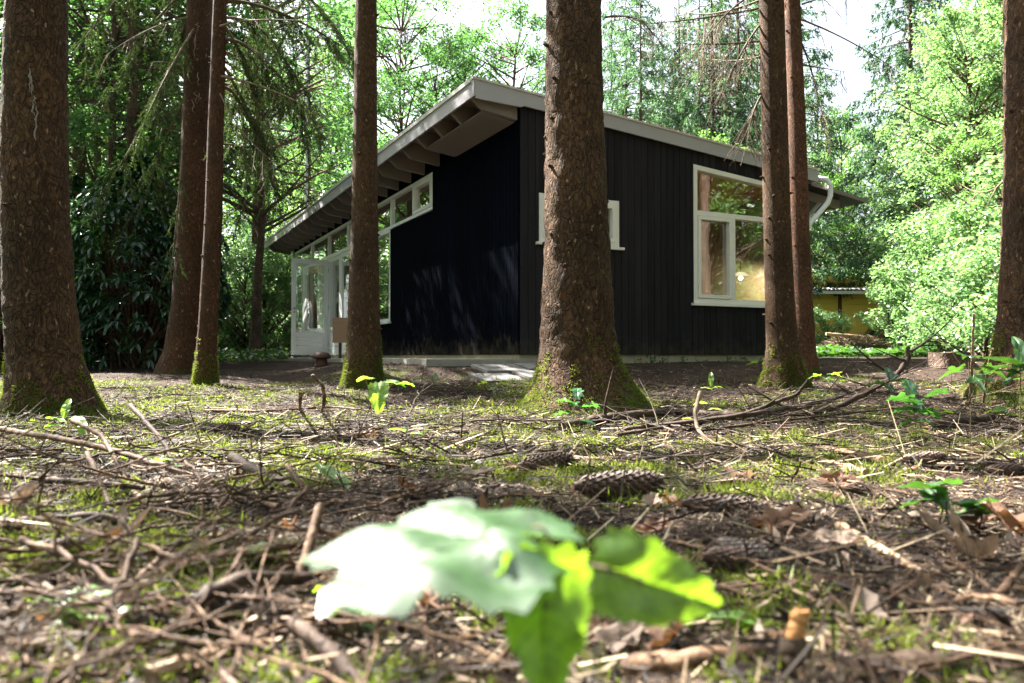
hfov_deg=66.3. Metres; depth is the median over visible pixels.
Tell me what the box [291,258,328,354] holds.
door
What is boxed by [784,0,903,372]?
spruce tree
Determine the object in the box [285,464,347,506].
fallen twig
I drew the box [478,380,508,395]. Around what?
seedling
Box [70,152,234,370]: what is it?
rhododendron
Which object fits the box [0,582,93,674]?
twig
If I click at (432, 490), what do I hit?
twig
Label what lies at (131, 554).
twig
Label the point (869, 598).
dead leaf
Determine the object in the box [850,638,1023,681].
twig
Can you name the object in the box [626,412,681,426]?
twig
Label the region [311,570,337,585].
dead leaf
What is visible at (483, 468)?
dead leaf
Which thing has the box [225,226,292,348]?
bush
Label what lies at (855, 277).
bush
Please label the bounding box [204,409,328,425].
twig
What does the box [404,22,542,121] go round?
broadleaf tree
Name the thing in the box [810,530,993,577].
twig
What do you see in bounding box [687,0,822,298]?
spruce tree
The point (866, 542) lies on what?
moss tuft
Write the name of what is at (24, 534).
moss tuft
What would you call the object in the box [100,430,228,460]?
twig
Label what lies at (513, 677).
twig
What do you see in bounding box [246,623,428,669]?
twig
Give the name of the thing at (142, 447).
twig
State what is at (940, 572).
twig
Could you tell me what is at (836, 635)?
moss tuft
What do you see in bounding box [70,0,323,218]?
spruce tree
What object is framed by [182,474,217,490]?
twig
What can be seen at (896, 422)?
twig
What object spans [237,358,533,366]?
terrace slab
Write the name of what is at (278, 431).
twig
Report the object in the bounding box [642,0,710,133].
spruce tree
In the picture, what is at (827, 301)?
yellow house
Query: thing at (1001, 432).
spruce cone
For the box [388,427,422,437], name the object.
plant
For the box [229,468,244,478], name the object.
dead leaf
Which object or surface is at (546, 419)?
twig
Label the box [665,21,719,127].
spruce tree
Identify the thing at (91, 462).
fallen twig
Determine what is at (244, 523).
twig
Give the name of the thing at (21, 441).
twig
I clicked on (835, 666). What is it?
twig
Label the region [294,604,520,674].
twig
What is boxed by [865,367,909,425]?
seedling
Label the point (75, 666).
twig
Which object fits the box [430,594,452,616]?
twig
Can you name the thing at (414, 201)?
window
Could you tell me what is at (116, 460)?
fallen twig
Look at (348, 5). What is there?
broadleaf tree
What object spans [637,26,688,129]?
spruce tree
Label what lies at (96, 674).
twig
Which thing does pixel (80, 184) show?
rhododendron
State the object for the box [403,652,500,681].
twig
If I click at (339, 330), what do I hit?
notice board
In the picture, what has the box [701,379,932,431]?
fallen branch
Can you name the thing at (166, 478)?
dead leaf
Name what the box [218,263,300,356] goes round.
bush
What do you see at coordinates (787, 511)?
dead leaf
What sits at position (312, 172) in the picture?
broadleaf tree
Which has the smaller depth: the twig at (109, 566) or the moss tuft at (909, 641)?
the moss tuft at (909, 641)
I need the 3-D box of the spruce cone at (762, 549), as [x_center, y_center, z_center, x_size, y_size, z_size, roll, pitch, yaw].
[0.238,0.207,0.770,0.079,0.023,0.024,10,4,30]
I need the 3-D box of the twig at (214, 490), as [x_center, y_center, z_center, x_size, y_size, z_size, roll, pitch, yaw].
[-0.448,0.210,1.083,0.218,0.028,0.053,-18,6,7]
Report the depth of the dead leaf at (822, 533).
0.78 m
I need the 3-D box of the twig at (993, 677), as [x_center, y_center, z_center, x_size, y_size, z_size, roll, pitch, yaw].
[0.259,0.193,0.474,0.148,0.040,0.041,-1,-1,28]
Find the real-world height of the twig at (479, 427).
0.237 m
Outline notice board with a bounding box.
[332,318,347,357]
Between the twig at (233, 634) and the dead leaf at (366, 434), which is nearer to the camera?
the twig at (233, 634)
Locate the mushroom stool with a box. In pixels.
[312,352,330,366]
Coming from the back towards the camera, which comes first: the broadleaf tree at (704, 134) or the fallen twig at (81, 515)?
the broadleaf tree at (704, 134)
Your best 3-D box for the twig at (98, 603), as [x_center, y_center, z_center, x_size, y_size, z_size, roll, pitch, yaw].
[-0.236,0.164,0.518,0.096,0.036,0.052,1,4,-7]
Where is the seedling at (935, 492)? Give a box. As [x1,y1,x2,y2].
[897,478,961,523]
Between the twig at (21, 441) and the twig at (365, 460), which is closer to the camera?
the twig at (365, 460)
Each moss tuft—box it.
[7,522,55,539]
[164,565,214,579]
[572,641,629,679]
[721,571,761,590]
[786,608,898,667]
[795,572,840,594]
[817,529,875,546]
[856,599,1016,680]
[868,520,916,539]
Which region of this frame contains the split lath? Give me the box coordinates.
[835,521,922,569]
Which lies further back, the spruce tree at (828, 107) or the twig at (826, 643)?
the spruce tree at (828, 107)
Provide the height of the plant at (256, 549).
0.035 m
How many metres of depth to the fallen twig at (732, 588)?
0.68 m
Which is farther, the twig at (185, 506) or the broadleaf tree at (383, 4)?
the broadleaf tree at (383, 4)
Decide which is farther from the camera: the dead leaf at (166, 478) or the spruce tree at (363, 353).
the spruce tree at (363, 353)
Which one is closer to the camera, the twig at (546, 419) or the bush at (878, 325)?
the twig at (546, 419)
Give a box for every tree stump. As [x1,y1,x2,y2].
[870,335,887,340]
[925,352,979,367]
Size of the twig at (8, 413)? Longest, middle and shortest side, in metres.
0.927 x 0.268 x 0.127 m
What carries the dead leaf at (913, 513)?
on the ground
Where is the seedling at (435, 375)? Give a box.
[425,373,447,382]
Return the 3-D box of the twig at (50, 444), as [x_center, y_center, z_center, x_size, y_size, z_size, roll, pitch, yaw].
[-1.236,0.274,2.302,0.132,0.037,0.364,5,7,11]
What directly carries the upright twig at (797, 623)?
on the upright twig at (790, 651)
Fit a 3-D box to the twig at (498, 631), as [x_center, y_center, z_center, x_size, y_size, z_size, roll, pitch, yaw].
[0.085,0.196,0.662,0.262,0.050,0.140,0,-1,-10]
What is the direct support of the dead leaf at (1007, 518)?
on the ground
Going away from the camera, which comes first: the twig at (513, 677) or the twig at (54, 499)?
the twig at (513, 677)
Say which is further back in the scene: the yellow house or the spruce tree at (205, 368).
the yellow house
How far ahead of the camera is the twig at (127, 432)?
3.18 m
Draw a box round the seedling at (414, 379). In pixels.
[401,377,424,399]
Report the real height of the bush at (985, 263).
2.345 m
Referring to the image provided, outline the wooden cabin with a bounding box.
[264,76,867,362]
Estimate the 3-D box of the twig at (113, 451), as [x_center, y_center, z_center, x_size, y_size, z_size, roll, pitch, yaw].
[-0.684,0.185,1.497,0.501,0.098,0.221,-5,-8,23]
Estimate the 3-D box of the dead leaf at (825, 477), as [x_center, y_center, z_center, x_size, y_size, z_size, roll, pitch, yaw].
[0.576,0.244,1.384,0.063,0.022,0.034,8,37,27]
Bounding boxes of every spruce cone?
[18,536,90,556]
[133,588,258,628]
[204,423,238,432]
[517,452,575,471]
[572,469,666,498]
[681,493,770,517]
[699,545,763,572]
[714,536,789,563]
[900,450,947,464]
[984,463,1023,475]
[988,429,1012,435]
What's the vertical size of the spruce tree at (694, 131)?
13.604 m
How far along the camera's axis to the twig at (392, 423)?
3.96 m
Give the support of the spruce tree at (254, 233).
on the ground
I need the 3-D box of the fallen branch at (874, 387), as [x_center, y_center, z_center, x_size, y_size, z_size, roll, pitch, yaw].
[1.621,0.133,4.355,2.074,0.656,0.544,0,-1,-24]
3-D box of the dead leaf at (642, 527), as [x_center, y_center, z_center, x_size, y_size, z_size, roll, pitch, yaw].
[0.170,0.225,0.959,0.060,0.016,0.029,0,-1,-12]
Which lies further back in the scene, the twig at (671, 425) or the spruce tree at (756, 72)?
the spruce tree at (756, 72)
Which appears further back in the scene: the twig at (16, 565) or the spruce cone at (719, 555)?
the spruce cone at (719, 555)
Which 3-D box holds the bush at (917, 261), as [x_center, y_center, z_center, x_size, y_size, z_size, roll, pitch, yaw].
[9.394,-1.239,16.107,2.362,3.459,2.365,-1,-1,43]
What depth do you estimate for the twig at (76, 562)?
0.60 m
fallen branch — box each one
[165,405,285,415]
[204,403,383,412]
[558,367,812,431]
[601,332,1021,436]
[622,379,808,430]
[670,344,865,420]
[677,310,959,426]
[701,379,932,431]
[706,390,870,419]
[923,413,995,429]
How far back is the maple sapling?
0.28 m
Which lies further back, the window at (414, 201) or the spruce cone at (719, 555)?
the window at (414, 201)
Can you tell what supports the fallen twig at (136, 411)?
on the ground
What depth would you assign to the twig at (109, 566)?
0.64 m
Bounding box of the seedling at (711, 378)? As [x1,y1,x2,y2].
[701,372,721,401]
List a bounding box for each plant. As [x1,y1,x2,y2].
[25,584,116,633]
[121,456,181,466]
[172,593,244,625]
[234,541,279,565]
[312,585,376,633]
[315,463,350,488]
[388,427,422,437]
[706,609,779,626]
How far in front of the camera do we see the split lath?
0.79 m
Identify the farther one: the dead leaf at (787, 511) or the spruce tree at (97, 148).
the spruce tree at (97, 148)
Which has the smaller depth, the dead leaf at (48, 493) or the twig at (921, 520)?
the twig at (921, 520)
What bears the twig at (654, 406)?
on the ground
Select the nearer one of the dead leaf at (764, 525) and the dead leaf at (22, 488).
the dead leaf at (764, 525)
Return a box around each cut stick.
[116,549,136,578]
[142,638,275,682]
[187,570,327,609]
[226,452,294,490]
[285,614,368,682]
[819,457,871,476]
[822,445,886,463]
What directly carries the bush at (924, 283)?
on the ground
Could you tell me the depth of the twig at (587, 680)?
0.46 m
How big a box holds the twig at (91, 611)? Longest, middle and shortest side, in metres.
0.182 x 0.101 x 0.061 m
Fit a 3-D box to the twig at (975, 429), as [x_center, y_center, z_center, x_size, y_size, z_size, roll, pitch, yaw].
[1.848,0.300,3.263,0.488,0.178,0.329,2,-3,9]
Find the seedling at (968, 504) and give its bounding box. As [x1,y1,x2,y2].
[939,497,1001,526]
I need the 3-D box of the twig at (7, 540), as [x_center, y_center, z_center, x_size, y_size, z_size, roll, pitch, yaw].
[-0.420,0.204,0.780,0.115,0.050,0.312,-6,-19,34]
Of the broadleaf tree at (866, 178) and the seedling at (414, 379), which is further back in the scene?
the broadleaf tree at (866, 178)
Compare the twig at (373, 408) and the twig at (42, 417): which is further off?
the twig at (373, 408)
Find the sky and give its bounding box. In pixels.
[0,0,1000,271]
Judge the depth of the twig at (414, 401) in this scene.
4.31 m
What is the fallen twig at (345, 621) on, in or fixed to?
on the ground
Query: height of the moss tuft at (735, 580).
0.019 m
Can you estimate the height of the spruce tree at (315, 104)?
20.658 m
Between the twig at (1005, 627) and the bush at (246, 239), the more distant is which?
the bush at (246, 239)
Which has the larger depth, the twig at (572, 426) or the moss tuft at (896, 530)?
the twig at (572, 426)
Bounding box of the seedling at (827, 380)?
[808,372,845,392]
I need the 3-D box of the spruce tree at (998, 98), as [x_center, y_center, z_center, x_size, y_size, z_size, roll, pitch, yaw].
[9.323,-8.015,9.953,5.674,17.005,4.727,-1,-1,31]
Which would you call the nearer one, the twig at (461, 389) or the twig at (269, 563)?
the twig at (269, 563)
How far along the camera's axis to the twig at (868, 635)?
0.49 m
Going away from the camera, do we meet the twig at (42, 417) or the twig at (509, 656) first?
the twig at (509, 656)
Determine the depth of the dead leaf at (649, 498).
1.14 m
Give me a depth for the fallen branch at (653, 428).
4.06 m
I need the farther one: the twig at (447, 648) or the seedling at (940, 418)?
the seedling at (940, 418)
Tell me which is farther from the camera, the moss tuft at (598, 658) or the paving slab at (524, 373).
the paving slab at (524, 373)
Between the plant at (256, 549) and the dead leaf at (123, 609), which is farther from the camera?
the plant at (256, 549)
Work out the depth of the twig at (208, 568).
0.66 m
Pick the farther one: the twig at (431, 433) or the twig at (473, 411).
the twig at (473, 411)
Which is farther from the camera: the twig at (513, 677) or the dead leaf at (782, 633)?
the dead leaf at (782, 633)
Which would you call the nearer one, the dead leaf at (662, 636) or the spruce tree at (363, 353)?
the dead leaf at (662, 636)
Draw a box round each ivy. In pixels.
[91,346,290,361]
[816,342,988,357]
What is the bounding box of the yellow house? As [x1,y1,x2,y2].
[812,273,917,348]
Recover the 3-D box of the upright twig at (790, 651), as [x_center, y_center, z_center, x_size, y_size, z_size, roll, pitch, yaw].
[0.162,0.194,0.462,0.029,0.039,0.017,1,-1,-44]
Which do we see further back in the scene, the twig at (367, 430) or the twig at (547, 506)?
the twig at (367, 430)
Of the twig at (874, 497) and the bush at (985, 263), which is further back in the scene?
the bush at (985, 263)
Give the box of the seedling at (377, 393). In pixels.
[356,376,413,444]
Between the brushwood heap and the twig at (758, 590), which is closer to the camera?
the twig at (758, 590)
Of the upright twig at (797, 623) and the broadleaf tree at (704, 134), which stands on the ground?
the broadleaf tree at (704, 134)
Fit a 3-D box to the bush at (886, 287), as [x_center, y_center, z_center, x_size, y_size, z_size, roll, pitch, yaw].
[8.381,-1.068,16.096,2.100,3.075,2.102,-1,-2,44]
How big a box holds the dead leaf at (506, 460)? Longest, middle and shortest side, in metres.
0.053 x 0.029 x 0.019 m
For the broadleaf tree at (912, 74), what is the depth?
24.22 m
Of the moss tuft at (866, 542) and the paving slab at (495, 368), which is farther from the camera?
the paving slab at (495, 368)
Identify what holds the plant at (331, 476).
on the ground
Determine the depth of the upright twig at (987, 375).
3.88 m
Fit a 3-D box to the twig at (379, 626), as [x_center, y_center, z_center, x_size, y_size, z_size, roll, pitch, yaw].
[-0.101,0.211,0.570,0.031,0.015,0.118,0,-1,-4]
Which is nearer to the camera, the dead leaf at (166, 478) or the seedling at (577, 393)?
the dead leaf at (166, 478)
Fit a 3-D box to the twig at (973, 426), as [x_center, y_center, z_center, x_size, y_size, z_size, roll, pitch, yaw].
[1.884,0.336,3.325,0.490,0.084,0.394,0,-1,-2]
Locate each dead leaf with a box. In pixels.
[0,480,38,507]
[35,486,57,499]
[35,607,59,631]
[61,604,143,620]
[101,524,120,543]
[102,502,151,536]
[156,474,169,480]
[201,526,231,544]
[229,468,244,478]
[281,514,296,529]
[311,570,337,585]
[351,429,376,437]
[380,454,397,468]
[396,475,423,491]
[418,586,439,607]
[450,465,494,478]
[457,625,479,640]
[479,493,526,510]
[504,459,517,469]
[572,628,598,660]
[585,621,642,652]
[587,614,614,624]
[587,622,608,641]
[626,517,673,532]
[641,492,661,507]
[642,621,682,648]
[663,494,680,507]
[719,477,754,485]
[724,467,764,478]
[743,504,808,528]
[757,523,769,537]
[764,627,819,642]
[766,517,786,541]
[814,528,864,544]
[819,471,857,486]
[851,585,888,623]
[896,511,919,520]
[905,565,944,591]
[917,508,1023,556]
[948,504,993,527]
[986,497,1023,533]
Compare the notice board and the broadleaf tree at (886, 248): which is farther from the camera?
the broadleaf tree at (886, 248)
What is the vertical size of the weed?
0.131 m
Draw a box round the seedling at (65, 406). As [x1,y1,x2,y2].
[45,399,87,435]
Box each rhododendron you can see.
[0,249,113,368]
[69,172,164,360]
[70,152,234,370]
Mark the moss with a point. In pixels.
(578, 545)
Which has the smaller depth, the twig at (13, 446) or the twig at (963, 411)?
the twig at (13, 446)
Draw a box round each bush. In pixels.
[217,235,264,352]
[217,277,276,351]
[218,241,283,351]
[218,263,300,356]
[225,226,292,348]
[244,247,293,356]
[264,289,293,356]
[812,251,875,280]
[814,305,855,347]
[824,216,893,278]
[854,274,914,345]
[865,215,969,346]
[877,268,953,345]
[899,273,996,353]
[902,234,999,357]
[906,198,1000,340]
[928,149,1003,335]
[935,221,1000,352]
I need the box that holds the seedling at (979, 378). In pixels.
[936,351,1009,450]
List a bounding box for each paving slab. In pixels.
[468,373,523,383]
[471,364,525,372]
[512,370,534,378]
[514,363,535,369]
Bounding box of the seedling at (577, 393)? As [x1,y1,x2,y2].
[554,388,599,428]
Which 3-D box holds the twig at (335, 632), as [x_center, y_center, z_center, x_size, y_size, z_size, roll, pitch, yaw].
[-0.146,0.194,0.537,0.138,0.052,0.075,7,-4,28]
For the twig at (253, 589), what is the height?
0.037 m
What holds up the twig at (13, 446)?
on the ground
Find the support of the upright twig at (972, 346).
on the ground
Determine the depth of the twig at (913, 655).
0.47 m
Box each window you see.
[295,172,432,259]
[378,229,391,324]
[535,193,624,250]
[691,164,764,307]
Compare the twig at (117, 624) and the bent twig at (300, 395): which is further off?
the bent twig at (300, 395)
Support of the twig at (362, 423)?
on the ground
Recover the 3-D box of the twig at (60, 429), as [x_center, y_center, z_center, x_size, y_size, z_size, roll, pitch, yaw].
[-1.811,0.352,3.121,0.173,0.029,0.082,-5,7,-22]
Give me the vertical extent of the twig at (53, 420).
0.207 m
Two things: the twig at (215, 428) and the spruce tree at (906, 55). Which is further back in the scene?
the spruce tree at (906, 55)
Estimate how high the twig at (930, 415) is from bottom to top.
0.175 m
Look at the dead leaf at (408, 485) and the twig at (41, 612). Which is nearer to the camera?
the twig at (41, 612)
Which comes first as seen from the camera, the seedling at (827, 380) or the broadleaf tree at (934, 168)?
the seedling at (827, 380)
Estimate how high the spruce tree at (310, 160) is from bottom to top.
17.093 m
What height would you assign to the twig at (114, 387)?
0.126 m
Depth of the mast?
24.10 m
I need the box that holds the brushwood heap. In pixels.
[816,332,893,349]
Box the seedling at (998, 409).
[983,406,1022,423]
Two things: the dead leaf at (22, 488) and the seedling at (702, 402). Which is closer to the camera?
the dead leaf at (22, 488)
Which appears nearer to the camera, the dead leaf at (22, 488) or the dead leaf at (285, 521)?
the dead leaf at (285, 521)
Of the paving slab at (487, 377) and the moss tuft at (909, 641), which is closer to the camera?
the moss tuft at (909, 641)
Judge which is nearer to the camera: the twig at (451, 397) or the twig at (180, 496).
the twig at (180, 496)
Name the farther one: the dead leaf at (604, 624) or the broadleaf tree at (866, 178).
the broadleaf tree at (866, 178)
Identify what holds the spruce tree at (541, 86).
on the ground
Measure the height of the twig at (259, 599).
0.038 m
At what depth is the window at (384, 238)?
13.42 m
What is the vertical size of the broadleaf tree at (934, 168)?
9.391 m
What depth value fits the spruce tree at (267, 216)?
30.99 m
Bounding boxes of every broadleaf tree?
[0,0,158,175]
[0,0,168,171]
[0,0,266,360]
[2,0,186,110]
[69,0,253,334]
[93,56,252,286]
[97,0,405,360]
[224,135,311,319]
[244,29,393,259]
[265,141,343,322]
[270,0,422,219]
[311,0,481,183]
[312,0,470,196]
[377,32,496,147]
[396,45,496,113]
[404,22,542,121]
[428,0,545,106]
[698,128,755,150]
[807,107,905,279]
[807,139,879,278]
[811,159,895,278]
[815,125,903,270]
[865,7,1002,251]
[865,79,1002,311]
[869,0,1003,341]
[881,0,1003,321]
[913,119,1002,342]
[922,103,1001,207]
[928,0,1003,269]
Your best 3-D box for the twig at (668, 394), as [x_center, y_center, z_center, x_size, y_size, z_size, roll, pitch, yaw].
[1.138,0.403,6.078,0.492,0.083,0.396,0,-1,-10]
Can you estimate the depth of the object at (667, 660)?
0.47 m
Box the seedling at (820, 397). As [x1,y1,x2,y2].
[809,391,831,399]
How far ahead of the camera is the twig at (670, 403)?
5.46 m
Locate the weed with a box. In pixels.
[646,355,656,362]
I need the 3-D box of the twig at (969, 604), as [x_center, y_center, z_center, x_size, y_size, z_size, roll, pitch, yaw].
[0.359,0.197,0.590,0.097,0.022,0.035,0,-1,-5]
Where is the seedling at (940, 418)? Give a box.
[927,407,952,419]
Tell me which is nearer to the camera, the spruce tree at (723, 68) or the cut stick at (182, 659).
the cut stick at (182, 659)
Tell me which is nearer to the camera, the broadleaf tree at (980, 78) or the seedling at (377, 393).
the seedling at (377, 393)
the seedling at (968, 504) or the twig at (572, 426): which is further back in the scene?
the twig at (572, 426)
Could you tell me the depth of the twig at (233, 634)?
0.49 m
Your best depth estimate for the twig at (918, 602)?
0.59 m
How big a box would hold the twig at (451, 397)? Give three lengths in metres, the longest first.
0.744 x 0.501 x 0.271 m
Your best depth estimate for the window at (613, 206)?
9.40 m
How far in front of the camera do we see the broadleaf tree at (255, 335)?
15.45 m
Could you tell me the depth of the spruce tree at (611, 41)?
33.04 m
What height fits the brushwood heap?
0.562 m
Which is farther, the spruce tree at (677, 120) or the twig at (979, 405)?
the spruce tree at (677, 120)
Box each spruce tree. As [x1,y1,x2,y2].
[0,0,108,418]
[0,0,250,345]
[0,0,266,315]
[0,1,179,347]
[68,0,212,373]
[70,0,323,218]
[70,1,265,264]
[190,0,381,385]
[222,0,352,346]
[223,0,319,345]
[224,3,313,278]
[246,0,352,227]
[283,27,343,316]
[339,0,461,389]
[516,0,666,418]
[525,1,545,94]
[601,0,651,121]
[601,0,680,126]
[603,0,681,127]
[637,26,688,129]
[640,0,813,389]
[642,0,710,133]
[658,0,760,144]
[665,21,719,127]
[670,0,760,152]
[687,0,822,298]
[688,0,760,151]
[718,0,861,298]
[733,20,813,252]
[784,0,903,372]
[804,43,868,278]
[821,0,963,334]
[854,0,973,284]
[917,0,1002,207]
[959,0,1023,408]
[990,89,1002,110]
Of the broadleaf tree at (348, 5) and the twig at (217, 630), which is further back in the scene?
the broadleaf tree at (348, 5)
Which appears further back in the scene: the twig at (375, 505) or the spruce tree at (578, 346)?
the spruce tree at (578, 346)
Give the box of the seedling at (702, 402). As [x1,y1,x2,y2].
[682,401,722,423]
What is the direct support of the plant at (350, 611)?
on the ground
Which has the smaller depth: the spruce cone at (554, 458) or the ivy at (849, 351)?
the spruce cone at (554, 458)
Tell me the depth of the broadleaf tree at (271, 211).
41.81 m
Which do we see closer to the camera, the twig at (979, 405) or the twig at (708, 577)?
the twig at (708, 577)
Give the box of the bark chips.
[0,359,1023,682]
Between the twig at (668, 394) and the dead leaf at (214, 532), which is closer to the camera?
the dead leaf at (214, 532)
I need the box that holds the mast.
[305,4,308,205]
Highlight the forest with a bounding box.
[70,71,930,256]
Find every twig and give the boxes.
[0,387,108,439]
[0,397,94,449]
[0,399,41,426]
[0,426,348,514]
[0,438,36,459]
[0,439,55,443]
[0,447,65,458]
[0,460,145,490]
[0,462,274,556]
[0,466,370,583]
[0,469,34,499]
[0,473,137,558]
[0,478,94,507]
[0,512,143,533]
[0,522,216,618]
[0,528,359,635]
[0,535,30,573]
[0,537,269,661]
[0,538,22,546]
[0,540,341,682]
[0,543,246,682]
[0,553,119,581]
[0,554,57,572]
[0,560,168,605]
[0,568,168,601]
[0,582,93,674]
[0,634,196,681]
[1,488,119,543]
[1,538,144,590]
[3,423,30,435]
[3,483,139,505]
[4,470,462,644]
[6,451,193,497]
[7,569,301,605]
[11,610,128,674]
[12,395,76,426]
[13,482,137,562]
[13,523,239,571]
[15,410,230,468]
[17,536,206,673]
[20,510,180,560]
[24,495,232,569]
[26,421,141,452]
[31,424,73,437]
[35,386,175,432]
[36,483,147,557]
[36,598,204,642]
[37,464,178,533]
[41,642,105,671]
[42,521,212,669]
[43,502,328,682]
[52,405,212,438]
[61,570,142,632]
[61,586,201,682]
[69,418,245,515]
[72,550,215,624]
[73,544,246,570]
[78,547,338,644]
[80,536,159,576]
[84,450,326,518]
[95,383,154,389]
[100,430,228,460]
[101,377,145,388]
[115,465,384,505]
[120,613,377,682]
[126,452,244,475]
[127,473,233,512]
[128,403,198,462]
[130,415,350,451]
[130,462,224,487]
[132,481,290,533]
[136,438,284,476]
[138,471,256,511]
[140,388,174,397]
[140,497,359,532]
[142,385,225,397]
[142,531,329,565]
[142,572,301,682]
[150,431,290,504]
[157,422,221,444]
[158,419,259,432]
[159,588,321,593]
[168,451,395,508]
[169,385,210,393]
[173,457,225,521]
[174,531,351,677]
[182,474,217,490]
[182,530,248,537]
[200,485,309,566]
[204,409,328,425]
[204,473,294,516]
[216,502,404,563]
[220,424,339,434]
[226,581,394,654]
[234,540,316,571]
[236,493,405,524]
[244,499,339,529]
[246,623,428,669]
[252,552,343,577]
[262,532,350,587]
[270,390,329,399]
[283,503,341,639]
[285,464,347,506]
[292,491,413,534]
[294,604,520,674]
[298,392,302,409]
[310,451,394,502]
[311,374,326,411]
[317,367,371,407]
[317,414,404,428]
[321,462,475,498]
[322,628,498,669]
[335,388,438,425]
[335,403,465,429]
[339,456,407,467]
[340,453,404,462]
[348,402,408,411]
[350,470,397,482]
[353,614,391,655]
[359,396,482,421]
[359,424,387,435]
[378,406,473,424]
[383,437,413,448]
[387,367,472,421]
[391,434,518,499]
[397,663,466,679]
[403,366,510,406]
[403,426,452,444]
[403,474,448,491]
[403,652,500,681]
[407,436,476,446]
[416,588,449,680]
[427,617,500,682]
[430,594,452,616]
[445,383,481,391]
[446,405,498,418]
[455,412,550,427]
[466,641,582,682]
[468,381,567,429]
[469,536,722,636]
[471,406,611,421]
[471,474,617,502]
[474,406,623,427]
[499,665,526,682]
[506,388,534,413]
[522,451,601,505]
[529,410,618,430]
[530,504,560,512]
[557,405,674,431]
[574,672,589,681]
[587,586,652,652]
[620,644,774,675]
[622,369,711,409]
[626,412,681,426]
[646,389,695,395]
[652,398,686,406]
[661,508,755,628]
[670,540,859,614]
[684,416,739,434]
[693,391,743,449]
[698,459,805,494]
[707,369,816,410]
[712,581,784,605]
[731,581,816,606]
[752,649,954,678]
[769,515,832,549]
[774,538,801,563]
[776,637,806,675]
[782,391,835,414]
[785,389,851,403]
[785,606,809,638]
[803,619,908,681]
[804,620,873,664]
[804,636,854,682]
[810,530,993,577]
[812,618,1023,680]
[828,634,918,653]
[835,570,980,682]
[839,387,916,396]
[839,494,979,540]
[841,398,936,418]
[843,647,1023,682]
[848,386,933,392]
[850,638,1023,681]
[861,500,963,564]
[866,416,919,433]
[869,477,929,503]
[872,487,985,503]
[883,413,1023,434]
[883,533,1023,548]
[885,390,996,419]
[886,586,1023,640]
[894,557,1003,589]
[902,395,1010,436]
[907,512,957,551]
[915,377,984,408]
[921,311,1008,406]
[922,562,1021,607]
[922,601,1023,641]
[923,590,1007,607]
[934,552,1023,619]
[935,395,1023,418]
[949,393,1015,415]
[954,399,1022,434]
[962,487,1023,519]
[968,313,1023,407]
[968,444,1020,450]
[985,617,1023,646]
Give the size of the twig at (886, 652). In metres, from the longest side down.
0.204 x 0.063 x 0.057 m
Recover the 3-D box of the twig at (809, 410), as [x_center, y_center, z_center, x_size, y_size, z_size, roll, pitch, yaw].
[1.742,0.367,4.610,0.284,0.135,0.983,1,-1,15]
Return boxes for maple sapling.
[298,498,720,682]
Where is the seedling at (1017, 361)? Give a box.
[983,336,1023,448]
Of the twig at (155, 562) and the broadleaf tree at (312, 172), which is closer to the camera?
the twig at (155, 562)
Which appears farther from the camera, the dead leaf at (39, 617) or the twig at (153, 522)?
the twig at (153, 522)
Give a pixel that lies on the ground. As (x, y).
(240, 372)
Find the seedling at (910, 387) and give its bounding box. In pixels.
[886,379,948,436]
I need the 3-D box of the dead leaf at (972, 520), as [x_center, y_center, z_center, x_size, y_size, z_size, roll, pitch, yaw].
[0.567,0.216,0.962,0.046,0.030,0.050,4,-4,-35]
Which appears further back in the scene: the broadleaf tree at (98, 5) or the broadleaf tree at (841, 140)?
the broadleaf tree at (841, 140)
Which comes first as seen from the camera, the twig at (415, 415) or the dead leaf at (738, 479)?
the dead leaf at (738, 479)
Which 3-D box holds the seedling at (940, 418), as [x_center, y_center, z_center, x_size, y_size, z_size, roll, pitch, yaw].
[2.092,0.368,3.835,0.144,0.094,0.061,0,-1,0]
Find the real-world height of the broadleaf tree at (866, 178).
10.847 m
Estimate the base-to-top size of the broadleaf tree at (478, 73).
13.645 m
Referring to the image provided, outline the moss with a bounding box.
[0,371,1023,682]
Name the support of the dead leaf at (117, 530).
on the ground
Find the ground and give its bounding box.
[0,356,1023,682]
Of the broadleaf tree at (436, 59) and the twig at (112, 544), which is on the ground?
the broadleaf tree at (436, 59)
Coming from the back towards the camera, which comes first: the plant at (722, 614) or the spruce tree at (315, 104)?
the spruce tree at (315, 104)

